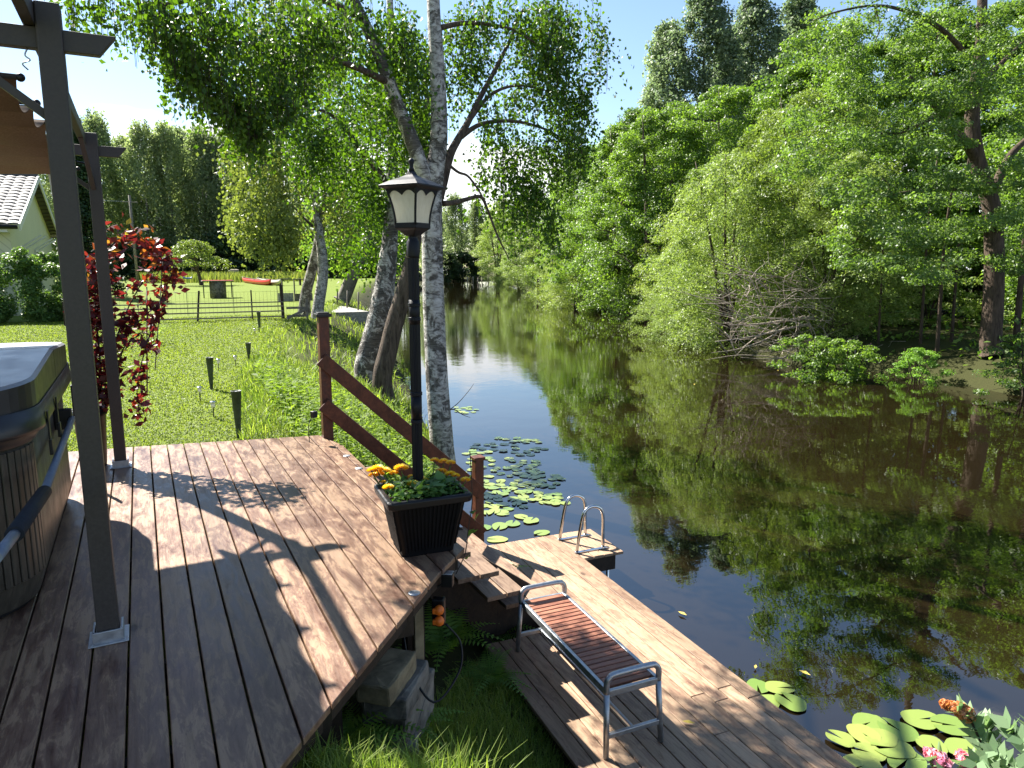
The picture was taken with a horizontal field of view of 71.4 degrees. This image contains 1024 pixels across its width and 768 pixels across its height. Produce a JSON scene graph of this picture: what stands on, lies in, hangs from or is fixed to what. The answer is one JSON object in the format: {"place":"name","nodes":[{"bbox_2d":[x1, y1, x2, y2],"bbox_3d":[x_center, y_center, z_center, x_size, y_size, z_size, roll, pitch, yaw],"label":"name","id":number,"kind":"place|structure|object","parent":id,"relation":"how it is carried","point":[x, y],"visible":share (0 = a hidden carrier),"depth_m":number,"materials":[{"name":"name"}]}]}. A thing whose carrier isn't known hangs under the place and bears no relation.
{"place":"outdoors","nodes":[
{"label":"outdoors","id":0,"kind":"place"},
{"bbox_2d":[0,314,314,451],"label":"lawn grass","id":1,"kind":"structure","parent":0,"point":[7,334],"depth_m":12.20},
{"bbox_2d":[260,653,572,767],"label":"slope grass","id":2,"kind":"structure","parent":0,"point":[377,757],"depth_m":4.03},
{"bbox_2d":[0,0,1021,268],"label":"sky","id":3,"kind":"structure","parent":0,"point":[124,93],"materials":[{"name":"blue"}]},
{"bbox_2d":[0,267,1023,767],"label":"ground","id":4,"kind":"structure","parent":0,"point":[958,365],"depth_m":19.98,"materials":[{"name":"plant"}]},
{"bbox_2d":[0,174,56,315],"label":"cottage","id":5,"kind":"structure","parent":4,"relation":"on","point":[27,220],"depth_m":27.46,"materials":[{"name":"paint"}]},
{"bbox_2d":[0,246,93,323],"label":"garden hedge","id":6,"kind":"object","parent":4,"relation":"on","point":[41,266],"visible":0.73,"depth_m":21.62,"materials":[{"name":"green plant"}]},
{"bbox_2d":[50,123,125,240],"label":"weeping birch","id":7,"kind":"object","parent":4,"relation":"on","point":[107,210],"visible":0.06,"depth_m":91.86,"materials":[{"name":"green plant"}]},
{"bbox_2d":[51,115,127,296],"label":"columnar conifer","id":8,"kind":"object","parent":4,"relation":"on","point":[85,205],"visible":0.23,"depth_m":37.12,"materials":[{"name":"green plant"}]},
{"bbox_2d":[79,106,130,247],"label":"weeping birch","id":9,"kind":"object","parent":4,"relation":"on","point":[95,122],"visible":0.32,"depth_m":94.77,"materials":[{"name":"green plant"}]},
{"bbox_2d":[113,118,180,270],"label":"weeping birch","id":10,"kind":"object","parent":4,"relation":"on","point":[134,161],"visible":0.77,"depth_m":92.45,"materials":[{"name":"green plant"}]},
{"bbox_2d":[121,240,181,276],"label":"shady bush","id":11,"kind":"object","parent":4,"relation":"on","point":[132,267],"visible":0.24,"depth_m":85.80,"materials":[{"name":"green plant"}]},
{"bbox_2d":[138,119,200,271],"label":"weeping birch","id":12,"kind":"object","parent":4,"relation":"on","point":[168,143],"visible":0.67,"depth_m":94.69,"materials":[{"name":"green plant"}]},
{"bbox_2d":[62,285,324,325],"bbox_3d":[-9.991,-2.588,23.433,8.302,1.354,3.023,-5,11,-27],"label":"rail fence","id":13,"kind":"object","parent":4,"relation":"on","point":[198,300],"visible":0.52,"depth_m":22.57,"materials":[{"name":"grey wood"}]},
{"bbox_2d":[162,239,236,284],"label":"apple tree","id":14,"kind":"object","parent":4,"relation":"on","point":[190,250],"visible":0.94,"depth_m":58.91,"materials":[{"name":"green plant"}]},
{"bbox_2d":[174,121,230,252],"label":"weeping birch","id":15,"kind":"object","parent":4,"relation":"on","point":[194,138],"visible":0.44,"depth_m":96.04,"materials":[{"name":"green plant"}]},
{"bbox_2d":[201,280,233,297],"bbox_3d":[-15.552,-4.990,37.686,1.550,0.991,0.869,-5,11,-27],"label":"barbecue table","id":16,"kind":"object","parent":4,"relation":"on","point":[217,288],"visible":0.89,"depth_m":37.36,"materials":[{"name":"grey stone"}]},
{"bbox_2d":[192,129,245,254],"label":"weeping birch","id":17,"kind":"object","parent":4,"relation":"on","point":[214,146],"visible":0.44,"depth_m":95.94,"materials":[{"name":"green plant"}]},
{"bbox_2d":[184,230,258,274],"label":"shady bush","id":18,"kind":"object","parent":4,"relation":"on","point":[211,238],"visible":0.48,"depth_m":89.70,"materials":[{"name":"green plant"}]},
{"bbox_2d":[0,435,463,767],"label":"wooden deck","id":19,"kind":"structure","parent":4,"relation":"on","point":[350,586],"depth_m":3.24,"materials":[{"name":"wood"}]},
{"bbox_2d":[0,342,70,617],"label":"hot tub","id":20,"kind":"object","parent":19,"relation":"on","point":[35,379],"visible":0.96,"depth_m":3.26,"materials":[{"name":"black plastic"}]},
{"bbox_2d":[0,408,74,561],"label":"cover lifter","id":21,"kind":"object","parent":20,"relation":"attached to","point":[19,526],"visible":0.91,"depth_m":2.70,"materials":[{"name":"metal"}]},
{"bbox_2d":[0,0,131,648],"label":"pergola","id":22,"kind":"object","parent":19,"relation":"on","point":[29,144],"visible":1,"depth_m":2.82,"materials":[{"name":"grey paint"}]},
{"bbox_2d":[63,212,189,465],"bbox_3d":[-3.061,-0.369,5.658,0.883,1.969,0.667,-1,10,-7],"label":"red leaved plant","id":23,"kind":"object","parent":19,"relation":"on","point":[133,316],"visible":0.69,"depth_m":5.62,"materials":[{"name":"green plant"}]},
{"bbox_2d":[366,457,471,556],"bbox_3d":[-0.503,0.685,3.976,0.523,0.449,0.450,-5,11,-27],"label":"flower planter","id":24,"kind":"object","parent":19,"relation":"on","point":[423,515],"visible":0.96,"depth_m":3.85,"materials":[{"name":"plastic"}]},
{"bbox_2d":[378,158,444,480],"bbox_3d":[-0.526,-0.262,3.864,0.248,1.857,0.248,5,11,28],"label":"garden lamp","id":25,"kind":"object","parent":24,"relation":"in","point":[411,194],"visible":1,"depth_m":3.77,"materials":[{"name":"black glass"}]},
{"bbox_2d":[412,596,445,659],"bbox_3d":[-0.443,1.381,3.777,0.200,0.525,0.098,3,10,16],"label":"garden socket","id":26,"kind":"object","parent":19,"relation":"attached to","point":[438,610],"visible":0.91,"depth_m":3.76,"materials":[{"name":"black plastic"}]},
{"bbox_2d":[138,270,331,283],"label":"tall weeds","id":27,"kind":"object","parent":4,"relation":"on","point":[236,276],"visible":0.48,"depth_m":72.08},
{"bbox_2d":[230,390,241,437],"bbox_3d":[-2.767,0.351,7.187,0.108,0.577,0.108,-5,11,-27],"label":"torch stake","id":28,"kind":"object","parent":4,"relation":"on","point":[236,398],"visible":0.92,"depth_m":7.14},
{"bbox_2d":[208,231,277,272],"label":"shady bush","id":29,"kind":"object","parent":4,"relation":"on","point":[230,255],"visible":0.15,"depth_m":90.55,"materials":[{"name":"green plant"}]},
{"bbox_2d":[196,0,376,318],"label":"pale birch","id":30,"kind":"object","parent":4,"relation":"on","point":[281,242],"visible":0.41,"depth_m":23.19,"materials":[{"name":"green plant"}]},
{"bbox_2d":[228,297,434,480],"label":"bank grass","id":31,"kind":"structure","parent":4,"relation":"on","point":[251,370],"depth_m":12.49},
{"bbox_2d":[44,0,633,473],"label":"forked birch","id":32,"kind":"object","parent":4,"relation":"on","point":[248,122],"visible":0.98,"depth_m":9.95,"materials":[{"name":"green plant"}]},
{"bbox_2d":[298,56,385,314],"bbox_3d":[-5.995,-7.682,25.713,3.428,10.416,4.378,2,10,11],"label":"second birch","id":33,"kind":"object","parent":4,"relation":"on","point":[308,282],"visible":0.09,"depth_m":24.71,"materials":[{"name":"green plant"}]},
{"bbox_2d":[252,315,438,480],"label":"bank weeds","id":34,"kind":"object","parent":4,"relation":"on","point":[341,435],"visible":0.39,"depth_m":9.00,"materials":[{"name":"green plant"}]},
{"bbox_2d":[267,0,427,387],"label":"leaning birch","id":35,"kind":"object","parent":4,"relation":"on","point":[378,311],"visible":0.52,"depth_m":13.83,"materials":[{"name":"green plant"}]},
{"bbox_2d":[332,289,367,326],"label":"river quay","id":36,"kind":"structure","parent":4,"relation":"on","point":[358,315],"depth_m":28.65,"materials":[{"name":"concrete"}]},
{"bbox_2d":[294,143,406,304],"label":"birch tree","id":37,"kind":"object","parent":4,"relation":"on","point":[349,284],"visible":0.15,"depth_m":35.78,"materials":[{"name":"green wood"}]},
{"bbox_2d":[342,704,428,761],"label":"fern","id":38,"kind":"object","parent":4,"relation":"on","point":[346,733],"visible":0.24,"depth_m":3.27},
{"bbox_2d":[342,702,437,752],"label":"fern","id":39,"kind":"object","parent":4,"relation":"on","point":[359,713],"visible":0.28,"depth_m":3.50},
{"bbox_2d":[362,668,433,753],"bbox_3d":[-0.585,1.693,3.712,0.247,0.288,0.386,3,10,15],"label":"concrete block","id":40,"kind":"object","parent":4,"relation":"on","point":[419,718],"depth_m":3.64,"materials":[{"name":"concrete"}]},
{"bbox_2d":[363,659,428,720],"bbox_3d":[-0.573,1.520,3.574,0.225,0.118,0.367,2,10,11],"label":"concrete block","id":41,"kind":"object","parent":40,"relation":"on","point":[401,707],"depth_m":3.42,"materials":[{"name":"concrete"}]},
{"bbox_2d":[357,648,416,706],"bbox_3d":[-0.605,1.423,3.477,0.178,0.108,0.347,3,10,14],"label":"stone block","id":42,"kind":"object","parent":41,"relation":"on","point":[386,680],"depth_m":3.39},
{"bbox_2d":[313,312,486,541],"bbox_3d":[-1.016,0.729,6.760,1.556,2.837,0.161,-3,10,-16],"label":"stair railing","id":43,"kind":"object","parent":4,"relation":"on","point":[329,368],"visible":0.76,"depth_m":6.53,"materials":[{"name":"brown wood"}]},
{"bbox_2d":[372,80,464,403],"bbox_3d":[-1.738,-2.913,13.931,1.777,6.570,2.493,0,9,1],"label":"leaning alder","id":44,"kind":"object","parent":4,"relation":"on","point":[387,351],"visible":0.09,"depth_m":13.26,"materials":[{"name":"brown plant"}]},
{"bbox_2d":[418,706,469,749],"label":"fern","id":45,"kind":"object","parent":4,"relation":"on","point":[429,719],"visible":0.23,"depth_m":3.78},
{"bbox_2d":[421,251,469,281],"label":"shady bush","id":46,"kind":"object","parent":4,"relation":"on","point":[451,265],"visible":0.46,"depth_m":133.75,"materials":[{"name":"green plant"}]},
{"bbox_2d":[396,599,503,677],"bbox_3d":[-0.558,1.809,5.042,1.023,0.246,1.028,-5,11,-27],"label":"fern","id":47,"kind":"object","parent":4,"relation":"on","point":[439,635],"visible":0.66,"depth_m":5.06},
{"bbox_2d":[366,466,548,641],"bbox_3d":[-0.488,1.405,5.717,1.208,1.300,2.190,-5,11,-27],"label":"stair","id":48,"kind":"object","parent":4,"relation":"on","point":[489,584],"visible":0.36,"depth_m":5.39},
{"bbox_2d":[442,192,473,278],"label":"weeping birch","id":49,"kind":"object","parent":4,"relation":"on","point":[456,237],"visible":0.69,"depth_m":139.32,"materials":[{"name":"green plant"}]},
{"bbox_2d":[446,251,483,280],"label":"shady bush","id":50,"kind":"object","parent":4,"relation":"on","point":[474,269],"visible":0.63,"depth_m":138.28,"materials":[{"name":"green plant"}]},
{"bbox_2d":[463,199,491,277],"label":"weeping birch","id":51,"kind":"object","parent":4,"relation":"on","point":[474,241],"visible":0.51,"depth_m":143.60,"materials":[{"name":"green plant"}]},
{"bbox_2d":[443,646,534,702],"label":"fern","id":52,"kind":"object","parent":4,"relation":"on","point":[497,667],"visible":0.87,"depth_m":4.82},
{"bbox_2d":[471,208,516,283],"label":"alder tree","id":53,"kind":"object","parent":4,"relation":"on","point":[487,236],"visible":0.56,"depth_m":120.18,"materials":[{"name":"green plant"}]},
{"bbox_2d":[495,213,537,287],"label":"alder tree","id":54,"kind":"object","parent":4,"relation":"on","point":[507,263],"visible":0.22,"depth_m":98.93,"materials":[{"name":"green plant"}]},
{"bbox_2d":[501,197,560,293],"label":"alder tree","id":55,"kind":"object","parent":4,"relation":"on","point":[527,280],"visible":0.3,"depth_m":78.70,"materials":[{"name":"green plant"}]},
{"bbox_2d":[520,222,608,310],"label":"willow bush","id":56,"kind":"object","parent":4,"relation":"on","point":[551,288],"visible":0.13,"depth_m":51.39,"materials":[{"name":"green plant"}]},
{"bbox_2d":[534,152,603,297],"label":"alder tree","id":57,"kind":"object","parent":4,"relation":"on","point":[581,182],"visible":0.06,"depth_m":58.93,"materials":[{"name":"green plant"}]},
{"bbox_2d":[542,144,634,303],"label":"alder tree","id":58,"kind":"object","parent":4,"relation":"on","point":[567,252],"visible":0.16,"depth_m":50.05,"materials":[{"name":"green plant"}]},
{"bbox_2d":[547,121,669,313],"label":"alder tree","id":59,"kind":"object","parent":4,"relation":"on","point":[612,131],"visible":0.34,"depth_m":44.94,"materials":[{"name":"green plant"}]},
{"bbox_2d":[578,106,665,296],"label":"alder tree","id":60,"kind":"object","parent":4,"relation":"on","point":[631,115],"visible":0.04,"depth_m":49.45,"materials":[{"name":"green plant"}]},
{"bbox_2d":[564,108,728,321],"bbox_3d":[7.610,-9.291,40.200,9.642,12.022,7.651,2,10,13],"label":"alder tree","id":61,"kind":"object","parent":4,"relation":"on","point":[646,119],"visible":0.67,"depth_m":39.48,"materials":[{"name":"green plant"}]},
{"bbox_2d":[636,16,706,178],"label":"aspen tree","id":62,"kind":"object","parent":4,"relation":"on","point":[656,48],"visible":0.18,"depth_m":58.08,"materials":[{"name":"green plant"}]},
{"bbox_2d":[607,100,738,291],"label":"alder tree","id":63,"kind":"object","parent":4,"relation":"on","point":[676,104],"visible":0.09,"depth_m":44.99,"materials":[{"name":"green plant"}]},
{"bbox_2d":[620,262,742,343],"bbox_3d":[7.116,-3.187,30.000,4.218,3.972,5.311,-7,12,-36],"label":"willow bush","id":64,"kind":"object","parent":4,"relation":"on","point":[649,308],"visible":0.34,"depth_m":29.47,"materials":[{"name":"green plant"}]},
{"bbox_2d":[627,211,761,320],"bbox_3d":[8.864,-5.383,33.636,5.443,5.720,6.852,-6,11,-33],"label":"willow bush","id":65,"kind":"object","parent":4,"relation":"on","point":[667,235],"visible":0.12,"depth_m":34.03,"materials":[{"name":"green plant"}]},
{"bbox_2d":[647,0,753,169],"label":"aspen tree","id":66,"kind":"object","parent":4,"relation":"on","point":[713,16],"visible":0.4,"depth_m":56.15,"materials":[{"name":"green plant"}]},
{"bbox_2d":[642,84,775,303],"bbox_3d":[11.778,-10.222,39.751,9.839,12.268,7.807,-9,13,-43],"label":"alder tree","id":67,"kind":"object","parent":4,"relation":"on","point":[723,104],"visible":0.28,"depth_m":37.55,"materials":[{"name":"green plant"}]},
{"bbox_2d":[639,146,836,352],"bbox_3d":[8.501,-4.761,26.968,6.804,7.944,8.565,3,10,15],"label":"willow bush","id":68,"kind":"object","parent":4,"relation":"on","point":[731,165],"visible":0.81,"depth_m":25.65,"materials":[{"name":"green plant"}]},
{"bbox_2d":[695,0,791,238],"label":"aspen tree","id":69,"kind":"object","parent":4,"relation":"on","point":[754,16],"visible":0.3,"depth_m":57.63,"materials":[{"name":"green plant"}]},
{"bbox_2d":[679,167,846,325],"bbox_3d":[10.529,-5.672,30.299,8.137,7.150,6.464,-2,10,-15],"label":"willow bush","id":70,"kind":"object","parent":4,"relation":"on","point":[705,264],"visible":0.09,"depth_m":29.51,"materials":[{"name":"green plant"}]},
{"bbox_2d":[699,57,843,302],"bbox_3d":[13.748,-9.523,35.234,9.034,12.272,6.706,-6,11,-33],"label":"alder tree","id":71,"kind":"object","parent":4,"relation":"on","point":[792,87],"visible":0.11,"depth_m":34.17,"materials":[{"name":"green plant"}]},
{"bbox_2d":[525,275,1023,365],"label":"river bank","id":72,"kind":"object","parent":4,"relation":"on","point":[946,324],"visible":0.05,"depth_m":23.55,"materials":[{"name":"green plant"}]},
{"bbox_2d":[670,239,905,367],"bbox_3d":[8.909,-2.498,22.311,8.113,4.202,3.455,1,10,5],"label":"fallen dead tree","id":73,"kind":"object","parent":4,"relation":"on","point":[782,319],"visible":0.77,"depth_m":22.47,"materials":[{"name":"grey wood"}]},
{"bbox_2d":[765,0,835,154],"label":"aspen tree","id":74,"kind":"object","parent":4,"relation":"on","point":[794,11],"visible":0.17,"depth_m":61.35,"materials":[{"name":"green plant"}]},
{"bbox_2d":[711,84,910,335],"bbox_3d":[10.858,-5.818,25.000,8.019,8.913,7.178,-5,11,-27],"label":"willow bush","id":75,"kind":"object","parent":4,"relation":"on","point":[811,100],"visible":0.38,"depth_m":24.19,"materials":[{"name":"green plant"}]},
{"bbox_2d":[766,333,855,382],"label":"bank shrub","id":76,"kind":"object","parent":4,"relation":"on","point":[824,367],"visible":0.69,"depth_m":19.96,"materials":[{"name":"green plant"}]},
{"bbox_2d":[802,338,886,382],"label":"bank shrub","id":77,"kind":"object","parent":4,"relation":"on","point":[852,362],"visible":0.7,"depth_m":19.48,"materials":[{"name":"green plant"}]},
{"bbox_2d":[739,147,968,340],"bbox_3d":[11.029,-4.511,23.781,6.460,6.417,7.217,1,10,5],"label":"willow bush","id":78,"kind":"object","parent":4,"relation":"on","point":[869,169],"visible":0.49,"depth_m":22.89,"materials":[{"name":"green plant"}]},
{"bbox_2d":[790,37,947,306],"bbox_3d":[16.284,-9.031,31.990,7.807,12.268,9.839,1,10,4],"label":"alder tree","id":79,"kind":"object","parent":4,"relation":"on","point":[877,50],"visible":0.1,"depth_m":30.54,"materials":[{"name":"green plant"}]},
{"bbox_2d":[835,250,931,325],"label":"bank shrub","id":80,"kind":"object","parent":4,"relation":"on","point":[885,296],"visible":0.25,"depth_m":25.97,"materials":[{"name":"green plant"}]},
{"bbox_2d":[746,0,1023,357],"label":"bank oak","id":81,"kind":"object","parent":4,"relation":"on","point":[987,188],"visible":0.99,"depth_m":17.80,"materials":[{"name":"green plant"}]},
{"bbox_2d":[845,184,932,343],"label":"sapling","id":82,"kind":"object","parent":4,"relation":"on","point":[879,323],"visible":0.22,"depth_m":22.12,"materials":[{"name":"green plant"}]},
{"bbox_2d":[873,347,955,385],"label":"bank shrub","id":83,"kind":"object","parent":4,"relation":"on","point":[916,358],"visible":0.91,"depth_m":19.19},
{"bbox_2d":[867,259,982,327],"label":"bank shrub","id":84,"kind":"object","parent":4,"relation":"on","point":[964,294],"visible":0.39,"depth_m":25.79,"materials":[{"name":"green plant"}]},
{"bbox_2d":[892,149,971,343],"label":"sapling","id":85,"kind":"object","parent":4,"relation":"on","point":[923,292],"visible":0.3,"depth_m":21.16,"materials":[{"name":"green plant"}]},
{"bbox_2d":[874,163,990,358],"bbox_3d":[11.783,-3.201,19.940,3.150,5.404,2.780,7,12,36],"label":"sapling","id":86,"kind":"object","parent":4,"relation":"on","point":[938,328],"visible":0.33,"depth_m":19.93,"materials":[{"name":"green plant"}]},
{"bbox_2d":[846,4,1022,314],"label":"alder tree","id":87,"kind":"object","parent":4,"relation":"on","point":[924,62],"visible":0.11,"depth_m":29.06,"materials":[{"name":"green plant"}]},
{"bbox_2d":[899,0,1023,316],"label":"alder tree","id":88,"kind":"object","parent":4,"relation":"on","point":[987,118],"visible":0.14,"depth_m":27.79,"materials":[{"name":"green plant"}]},
{"bbox_2d":[911,147,1023,341],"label":"sapling","id":89,"kind":"object","parent":4,"relation":"on","point":[957,244],"visible":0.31,"depth_m":21.81,"materials":[{"name":"green plant"}]},
{"bbox_2d":[914,693,1023,767],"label":"flowers","id":90,"kind":"object","parent":4,"relation":"on","point":[991,751],"visible":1,"depth_m":2.53,"materials":[{"name":"green plant"}]},
{"bbox_2d":[952,35,1023,311],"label":"alder tree","id":91,"kind":"object","parent":4,"relation":"on","point":[985,132],"visible":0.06,"depth_m":27.42,"materials":[{"name":"green plant"}]},
{"bbox_2d":[966,17,1023,324],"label":"alder tree","id":92,"kind":"object","parent":4,"relation":"on","point":[999,144],"visible":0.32,"depth_m":23.79,"materials":[{"name":"green plant"}]},
{"bbox_2d":[972,331,1023,396],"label":"bank shrub","id":93,"kind":"object","parent":4,"relation":"on","point":[1007,383],"visible":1,"depth_m":17.04,"materials":[{"name":"green plant"}]},
{"bbox_2d":[977,117,1023,346],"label":"sapling","id":94,"kind":"object","parent":4,"relation":"on","point":[1018,304],"visible":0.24,"depth_m":21.01,"materials":[{"name":"green plant"}]},
{"bbox_2d":[396,280,1023,767],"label":"river water","id":95,"kind":"structure","parent":0,"point":[850,548],"depth_m":9.81,"materials":[{"name":"liquid"}]},
{"bbox_2d":[463,529,855,767],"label":"dock","id":96,"kind":"object","parent":95,"relation":"in","point":[737,721],"visible":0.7,"depth_m":4.60,"materials":[{"name":"wood"}]},
{"bbox_2d":[557,494,609,576],"bbox_3d":[0.716,1.842,7.188,0.391,1.417,0.396,-4,10,-23],"label":"swim ladder","id":97,"kind":"object","parent":96,"relation":"attached to","point":[583,521],"visible":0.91,"depth_m":7.01,"materials":[{"name":"silver metal"}]},
{"bbox_2d":[515,579,663,759],"bbox_3d":[0.457,1.765,4.631,0.405,0.505,1.274,-4,10,-23],"label":"garden bench","id":98,"kind":"object","parent":96,"relation":"on","point":[600,658],"visible":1,"depth_m":4.44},
{"bbox_2d":[774,692,806,711],"bbox_3d":[2.011,2.284,5.128,0.197,0.005,0.236,-2,11,-25],"label":"water lily pad","id":99,"kind":"object","parent":95,"relation":"on","point":[796,703],"visible":1,"depth_m":5.12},
{"bbox_2d":[843,754,882,767],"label":"water lily pad","id":100,"kind":"object","parent":95,"relation":"on","point":[869,762],"visible":0.8,"depth_m":4.50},
{"bbox_2d":[846,724,880,745],"bbox_3d":[2.353,2.335,4.754,0.187,0.008,0.236,-6,13,-22],"label":"water lily pad","id":101,"kind":"object","parent":95,"relation":"on","point":[856,731],"visible":1,"depth_m":4.77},
{"bbox_2d":[851,742,886,760],"bbox_3d":[2.296,2.366,4.586,0.208,0.006,0.176,5,11,24],"label":"water lily pad","id":102,"kind":"object","parent":95,"relation":"on","point":[868,747],"visible":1,"depth_m":4.59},
{"bbox_2d":[852,712,886,728],"bbox_3d":[2.442,2.320,4.887,0.246,0.007,0.204,-5,11,-25],"label":"water lily pad","id":103,"kind":"object","parent":95,"relation":"on","point":[861,718],"visible":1,"depth_m":4.92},
{"bbox_2d":[870,739,915,757],"bbox_3d":[2.469,2.358,4.629,0.268,0.006,0.217,1,9,1],"label":"water lily pad","id":104,"kind":"object","parent":95,"relation":"on","point":[902,749],"visible":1,"depth_m":4.59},
{"bbox_2d":[877,717,918,741],"bbox_3d":[2.609,2.331,4.816,0.217,0.005,0.268,-3,9,-27],"label":"water lily pad","id":105,"kind":"object","parent":95,"relation":"on","point":[906,733],"visible":1,"depth_m":4.81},
{"bbox_2d":[887,752,926,767],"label":"water lily pad","id":106,"kind":"object","parent":95,"relation":"on","point":[893,762],"visible":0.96,"depth_m":4.49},
{"bbox_2d":[900,709,942,729],"bbox_3d":[2.833,2.311,4.911,0.268,0.005,0.217,-1,10,-4],"label":"water lily pad","id":107,"kind":"object","parent":95,"relation":"on","point":[913,717],"visible":1,"depth_m":4.92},
{"bbox_2d":[930,714,968,735],"bbox_3d":[3.006,2.319,4.847,0.284,0.004,0.241,3,9,10],"label":"water lily pad","id":108,"kind":"object","parent":95,"relation":"on","point":[951,729],"visible":0.7,"depth_m":4.84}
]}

